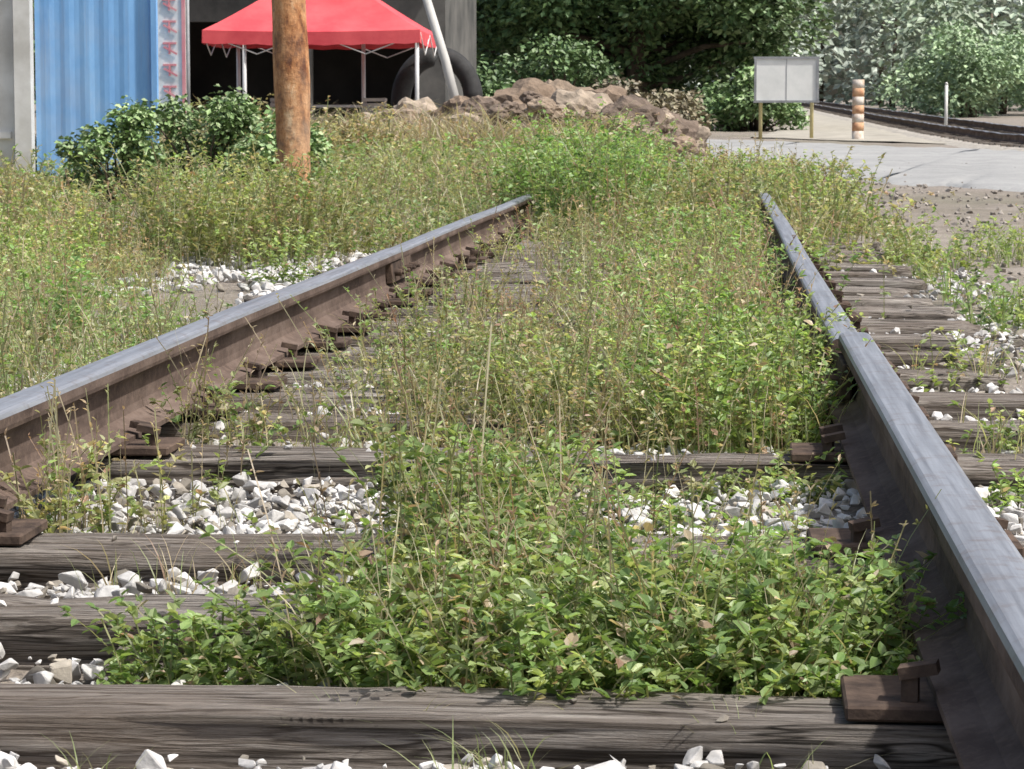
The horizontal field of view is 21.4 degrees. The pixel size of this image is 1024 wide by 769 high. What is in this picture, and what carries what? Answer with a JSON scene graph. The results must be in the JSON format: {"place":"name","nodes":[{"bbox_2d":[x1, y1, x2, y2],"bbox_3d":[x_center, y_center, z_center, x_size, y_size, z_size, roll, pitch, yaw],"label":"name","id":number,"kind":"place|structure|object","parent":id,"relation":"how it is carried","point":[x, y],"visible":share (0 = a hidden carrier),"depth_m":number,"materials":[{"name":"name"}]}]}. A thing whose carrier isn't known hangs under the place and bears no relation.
{"place":"outdoors","nodes":[
{"label":"outdoors","id":0,"kind":"place"},
{"bbox_2d":[0,242,1023,768],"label":"ballast gravel","id":1,"kind":"structure","parent":0,"point":[290,518],"depth_m":4.77,"materials":[{"name":"white gravel"}]},
{"bbox_2d":[0,100,1023,689],"bbox_3d":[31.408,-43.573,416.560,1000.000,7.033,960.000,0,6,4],"label":"ground","id":2,"kind":"structure","parent":0,"point":[950,206],"depth_m":18.14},
{"bbox_2d":[0,0,158,182],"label":"blue metal shed","id":3,"kind":"structure","parent":2,"relation":"on","point":[94,59],"depth_m":24.18,"materials":[{"name":"paint"}]},
{"bbox_2d":[0,0,34,180],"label":"white door","id":4,"kind":"structure","parent":3,"relation":"in","point":[17,115],"depth_m":24.19,"materials":[{"name":"paint"}]},
{"bbox_2d":[51,95,166,202],"bbox_3d":[-3.171,-1.814,21.316,0.912,0.920,0.778,-4,7,-35],"label":"shrub","id":5,"kind":"object","parent":2,"relation":"on","point":[130,131],"visible":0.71,"depth_m":21.16,"materials":[{"name":"green plant"}]},
{"bbox_2d":[158,0,190,143],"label":"roadside banner","id":6,"kind":"object","parent":2,"relation":"on","point":[173,45],"visible":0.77,"depth_m":30.14,"materials":[{"name":"white fabric"}]},
{"bbox_2d":[59,587,320,685],"bbox_3d":[-0.403,0.338,3.389,0.332,0.140,0.289,0,6,4],"label":"leafy weed clump","id":7,"kind":"object","parent":2,"relation":"on","point":[193,664],"visible":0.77,"depth_m":3.37,"materials":[{"name":"green plant"}]},
{"bbox_2d":[132,84,272,196],"bbox_3d":[-2.457,-1.895,21.763,1.106,1.034,0.962,3,7,31],"label":"shrub","id":8,"kind":"object","parent":2,"relation":"on","point":[228,118],"visible":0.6,"depth_m":21.75,"materials":[{"name":"green plant"}]},
{"bbox_2d":[202,105,357,193],"bbox_3d":[-1.795,-1.711,20.681,1.122,0.839,0.855,-2,6,-17],"label":"shrub","id":9,"kind":"object","parent":2,"relation":"on","point":[316,146],"visible":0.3,"depth_m":20.62,"materials":[{"name":"green plant"}]},
{"bbox_2d":[271,0,310,248],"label":"wooden utility pole","id":10,"kind":"object","parent":2,"relation":"on","point":[291,73],"visible":0.52,"depth_m":13.97,"materials":[{"name":"orange wood"}]},
{"bbox_2d":[0,127,594,397],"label":"verge weeds","id":11,"kind":"object","parent":2,"relation":"on","point":[54,257],"visible":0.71,"depth_m":12.44,"materials":[{"name":"green plant"}]},
{"bbox_2d":[202,0,436,111],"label":"red canopy tent","id":12,"kind":"object","parent":2,"relation":"on","point":[364,25],"visible":0.73,"depth_m":43.25,"materials":[{"name":"fabric"}]},
{"bbox_2d":[167,0,475,136],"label":"concrete workshop","id":13,"kind":"structure","parent":2,"relation":"on","point":[335,75],"depth_m":56.01,"materials":[{"name":"grey concrete"}]},
{"bbox_2d":[33,1,611,112],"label":"distant trees","id":14,"kind":"object","parent":2,"relation":"on","point":[34,59],"depth_m":118.46,"materials":[{"name":"green plant"}]},
{"bbox_2d":[270,98,386,129],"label":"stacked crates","id":15,"kind":"object","parent":2,"relation":"on","point":[364,103],"visible":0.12,"depth_m":43.82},
{"bbox_2d":[310,105,379,113],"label":"folding table","id":16,"kind":"object","parent":2,"relation":"on","point":[335,106],"visible":0.2,"depth_m":44.38,"materials":[{"name":"white paint"}]},
{"bbox_2d":[159,93,687,160],"bbox_3d":[-1.885,-3.160,33.625,8.260,0.945,9.153,0,6,4],"label":"dry brush","id":17,"kind":"object","parent":2,"relation":"on","point":[361,127],"visible":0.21,"depth_m":31.71,"materials":[{"name":"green plant"}]},
{"bbox_2d":[391,47,482,107],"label":"old tyre","id":18,"kind":"object","parent":2,"relation":"on","point":[464,71],"visible":0.34,"depth_m":45.88,"materials":[{"name":"black rubber"}]},
{"bbox_2d":[423,0,458,98],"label":"leaning pole","id":19,"kind":"object","parent":2,"relation":"on","point":[442,53],"visible":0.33,"depth_m":39.97,"materials":[{"name":"white metal"}]},
{"bbox_2d":[307,324,634,586],"bbox_3d":[-0.041,0.098,4.286,0.475,0.435,1.154,0,6,4],"label":"leafy weed clump","id":20,"kind":"object","parent":2,"relation":"on","point":[496,475],"visible":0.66,"depth_m":4.03,"materials":[{"name":"green plant"}]},
{"bbox_2d":[476,54,512,96],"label":"shrub","id":21,"kind":"object","parent":2,"relation":"on","point":[488,89],"visible":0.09,"depth_m":59.45,"materials":[{"name":"green plant"}]},
{"bbox_2d":[0,187,1023,768],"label":"railway track","id":22,"kind":"structure","parent":2,"relation":"on","point":[952,697],"depth_m":3.99,"materials":[{"name":"brown wood"}]},
{"bbox_2d":[0,303,1023,768],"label":"scattered weeds","id":23,"kind":"object","parent":2,"relation":"on","point":[64,505],"visible":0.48,"depth_m":4.70,"materials":[{"name":"green plant"}]},
{"bbox_2d":[341,78,711,158],"bbox_3d":[0.098,-3.542,36.861,5.220,1.267,4.176,0,6,4],"label":"rubble heap","id":24,"kind":"object","parent":2,"relation":"on","point":[555,96],"visible":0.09,"depth_m":36.12,"materials":[{"name":"brown stone"}]},
{"bbox_2d":[476,2,586,86],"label":"broadleaf tree","id":25,"kind":"object","parent":2,"relation":"on","point":[493,52],"visible":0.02,"depth_m":79.86,"materials":[{"name":"green plant"}]},
{"bbox_2d":[59,163,1023,284],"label":"loose stones","id":26,"kind":"object","parent":2,"relation":"on","point":[895,196],"visible":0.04,"depth_m":20.17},
{"bbox_2d":[210,188,892,454],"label":"track weeds","id":27,"kind":"object","parent":2,"relation":"on","point":[685,375],"visible":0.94,"depth_m":5.98,"materials":[{"name":"green plant"}]},
{"bbox_2d":[486,31,617,88],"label":"shrub","id":28,"kind":"object","parent":2,"relation":"on","point":[555,59],"visible":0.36,"depth_m":69.27,"materials":[{"name":"green plant"}]},
{"bbox_2d":[192,407,966,704],"bbox_3d":[0.082,0.221,3.384,0.997,0.377,0.919,0,6,4],"label":"leafy weed clump","id":29,"kind":"object","parent":2,"relation":"on","point":[565,620],"visible":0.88,"depth_m":3.24,"materials":[{"name":"green plant"}]},
{"bbox_2d":[325,96,916,261],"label":"overgrown weeds","id":30,"kind":"object","parent":2,"relation":"on","point":[571,176],"visible":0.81,"depth_m":16.16,"materials":[{"name":"green plant"}]},
{"bbox_2d":[592,72,716,129],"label":"shrub","id":31,"kind":"object","parent":2,"relation":"on","point":[676,102],"visible":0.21,"depth_m":65.29,"materials":[{"name":"green plant"}]},
{"bbox_2d":[476,0,840,103],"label":"broadleaf tree","id":32,"kind":"object","parent":2,"relation":"on","point":[659,38],"visible":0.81,"depth_m":73.54,"materials":[{"name":"green plant"}]},
{"bbox_2d":[686,62,809,131],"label":"shrub","id":33,"kind":"object","parent":2,"relation":"on","point":[726,111],"visible":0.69,"depth_m":69.04,"materials":[{"name":"green plant"}]},
{"bbox_2d":[493,0,1023,104],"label":"distant trees","id":34,"kind":"object","parent":2,"relation":"on","point":[854,37],"visible":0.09,"depth_m":193.92,"materials":[{"name":"green plant"}]},
{"bbox_2d":[753,56,819,138],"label":"notice board","id":35,"kind":"object","parent":2,"relation":"on","point":[786,79],"visible":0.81,"depth_m":58.34,"materials":[{"name":"grey metal"}]},
{"bbox_2d":[666,151,1023,458],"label":"verge weeds","id":36,"kind":"object","parent":2,"relation":"on","point":[919,252],"visible":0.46,"depth_m":10.73,"materials":[{"name":"green plant"}]},
{"bbox_2d":[852,79,863,138],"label":"striped marker post","id":37,"kind":"object","parent":2,"relation":"on","point":[858,109],"visible":0.88,"depth_m":57.22,"materials":[{"name":"white paint"}]},
{"bbox_2d":[790,101,1023,150],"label":"distant railway track","id":38,"kind":"structure","parent":2,"relation":"on","point":[969,134],"depth_m":65.62,"materials":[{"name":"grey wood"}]},
{"bbox_2d":[821,0,1023,110],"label":"distant trees","id":39,"kind":"object","parent":2,"relation":"on","point":[924,14],"visible":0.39,"depth_m":141.49,"materials":[{"name":"green plant"}]},
{"bbox_2d":[944,82,947,124],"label":"white marker pole","id":40,"kind":"object","parent":2,"relation":"on","point":[946,106],"visible":0.81,"depth_m":73.89,"materials":[{"name":"paint"}]},
{"bbox_2d":[870,20,1023,117],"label":"hedge","id":41,"kind":"object","parent":2,"relation":"on","point":[980,78],"visible":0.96,"depth_m":100.61,"materials":[{"name":"green plant"}]},
{"bbox_2d":[662,139,1023,191],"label":"road","id":42,"kind":"structure","parent":0,"point":[1003,170],"depth_m":34.11,"materials":[{"name":"concrete"}]},
{"bbox_2d":[749,113,946,143],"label":"gravel path","id":43,"kind":"structure","parent":0,"point":[825,127],"depth_m":64.01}
]}

